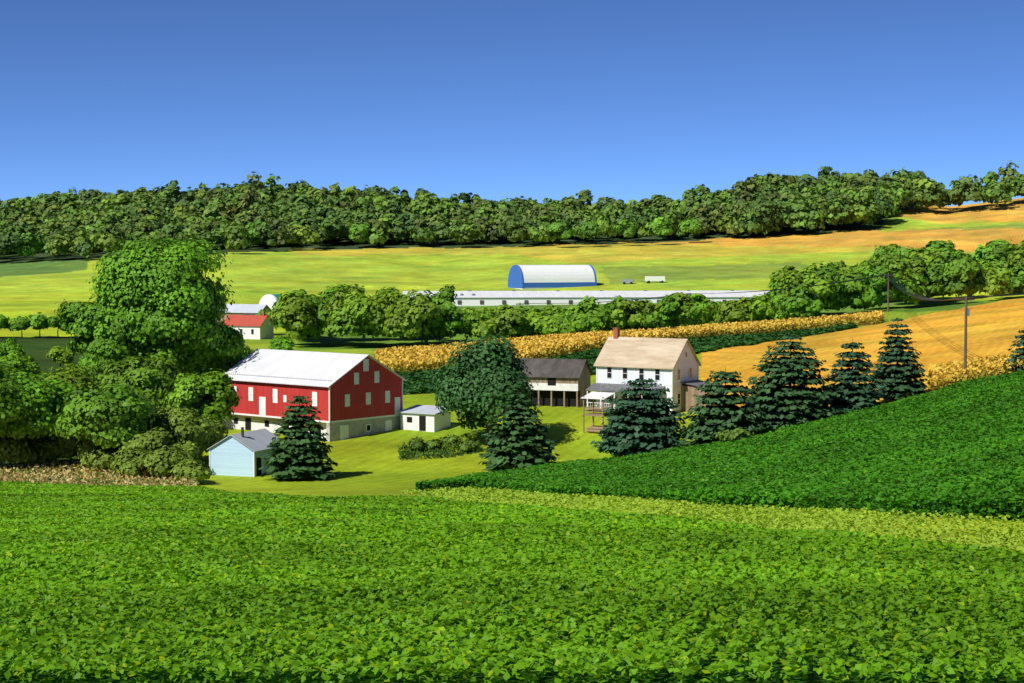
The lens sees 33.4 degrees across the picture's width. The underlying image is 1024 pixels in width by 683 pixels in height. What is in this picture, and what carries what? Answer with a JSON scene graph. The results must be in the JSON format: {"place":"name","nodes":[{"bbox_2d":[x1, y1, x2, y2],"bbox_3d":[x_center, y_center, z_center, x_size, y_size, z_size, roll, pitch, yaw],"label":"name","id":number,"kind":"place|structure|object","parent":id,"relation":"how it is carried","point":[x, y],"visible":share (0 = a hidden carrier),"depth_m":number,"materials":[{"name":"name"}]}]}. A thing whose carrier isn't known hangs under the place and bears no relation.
{"place":"outdoors","nodes":[
{"label":"outdoors","id":0,"kind":"place"},
{"bbox_2d":[0,198,1023,682],"bbox_3d":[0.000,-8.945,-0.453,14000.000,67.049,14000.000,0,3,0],"label":"terrain","id":1,"kind":"structure","parent":0,"point":[370,464],"depth_m":707.50,"materials":[{"name":"green plant"}]},
{"bbox_2d":[207,427,277,476],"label":"blue shed","id":2,"kind":"structure","parent":1,"relation":"on","point":[238,454],"depth_m":188.32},
{"bbox_2d":[215,304,271,321],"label":"farm building","id":3,"kind":"structure","parent":1,"relation":"on","point":[237,309],"depth_m":513.67,"materials":[{"name":"white metal"}]},
{"bbox_2d":[225,311,273,338],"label":"farm house","id":4,"kind":"structure","parent":1,"relation":"on","point":[255,326],"depth_m":447.13,"materials":[{"name":"white paint"}]},
{"bbox_2d":[259,294,279,308],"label":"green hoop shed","id":5,"kind":"structure","parent":1,"relation":"on","point":[268,299],"depth_m":567.22,"materials":[{"name":"fabric"}]},
{"bbox_2d":[223,349,406,441],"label":"barn","id":6,"kind":"structure","parent":1,"relation":"on","point":[353,395],"depth_m":219.77,"materials":[{"name":"wood"}]},
{"bbox_2d":[397,405,450,431],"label":"white shed","id":7,"kind":"structure","parent":1,"relation":"on","point":[427,418],"depth_m":221.29,"materials":[{"name":"paint"}]},
{"bbox_2d":[16,328,898,478],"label":"trees trunks and limbs","id":8,"kind":"object","parent":1,"relation":"on","point":[487,431],"visible":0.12,"depth_m":208.75,"materials":[{"name":"brown plant"}]},
{"bbox_2d":[0,371,1023,682],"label":"soybean field","id":9,"kind":"structure","parent":1,"relation":"on","point":[106,573],"depth_m":30.68,"materials":[{"name":"green plant"}]},
{"bbox_2d":[0,229,1023,482],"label":"tree foliage","id":10,"kind":"object","parent":1,"relation":"on","point":[132,391],"visible":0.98,"depth_m":202.30,"materials":[{"name":"green plant"}]},
{"bbox_2d":[0,160,1023,256],"bbox_3d":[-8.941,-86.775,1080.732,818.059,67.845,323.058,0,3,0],"label":"forest foliage","id":11,"kind":"object","parent":1,"relation":"on","point":[57,223],"visible":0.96,"depth_m":1081.65,"materials":[{"name":"green plant"}]},
{"bbox_2d":[0,217,1023,342],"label":"tree foliage","id":12,"kind":"object","parent":1,"relation":"on","point":[943,268],"visible":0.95,"depth_m":432.20,"materials":[{"name":"green plant"}]},
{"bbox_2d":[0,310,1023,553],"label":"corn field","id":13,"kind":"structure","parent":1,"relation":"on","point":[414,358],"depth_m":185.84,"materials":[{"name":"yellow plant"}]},
{"bbox_2d":[508,265,596,289],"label":"hoop barn","id":14,"kind":"structure","parent":1,"relation":"on","point":[522,277],"depth_m":741.67,"materials":[{"name":"white fabric"}]},
{"bbox_2d":[519,358,592,407],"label":"outbuilding","id":15,"kind":"structure","parent":1,"relation":"on","point":[564,383],"depth_m":235.83,"materials":[{"name":"wood"}]},
{"bbox_2d":[403,290,768,305],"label":"poultry house","id":16,"kind":"structure","parent":1,"relation":"on","point":[491,298],"depth_m":643.19,"materials":[{"name":"white paint"}]},
{"bbox_2d":[581,392,614,434],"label":"porch","id":17,"kind":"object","parent":1,"relation":"on","point":[597,395],"depth_m":215.44,"materials":[{"name":"white paint"}]},
{"bbox_2d":[622,279,633,283],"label":"gravity wagon","id":18,"kind":"object","parent":1,"relation":"on","point":[625,281],"visible":1,"depth_m":752.66,"materials":[{"name":"metal"}]},
{"bbox_2d":[645,276,664,282],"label":"trailer","id":19,"kind":"object","parent":1,"relation":"on","point":[649,279],"visible":1,"depth_m":753.63,"materials":[{"name":"white paint"}]},
{"bbox_2d":[586,328,724,412],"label":"farmhouse","id":20,"kind":"object","parent":1,"relation":"on","point":[672,364],"visible":0.55,"depth_m":229.78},
{"bbox_2d":[884,274,892,311],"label":"utility pole","id":21,"kind":"object","parent":1,"relation":"on","point":[888,275],"visible":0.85,"depth_m":421.48,"materials":[{"name":"brown wood"}]},
{"bbox_2d":[958,296,974,377],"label":"utility pole","id":22,"kind":"object","parent":1,"relation":"on","point":[967,311],"visible":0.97,"depth_m":216.73,"materials":[{"name":"brown wood"}]},
{"bbox_2d":[0,0,1023,205],"label":"sky","id":23,"kind":"structure","parent":0,"point":[626,100],"materials":[{"name":"blue"}]},
{"bbox_2d":[516,274,1023,303],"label":"power lines","id":24,"kind":"object","parent":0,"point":[931,299],"visible":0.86,"depth_m":426.39,"materials":[{"name":"metal"}]}
]}

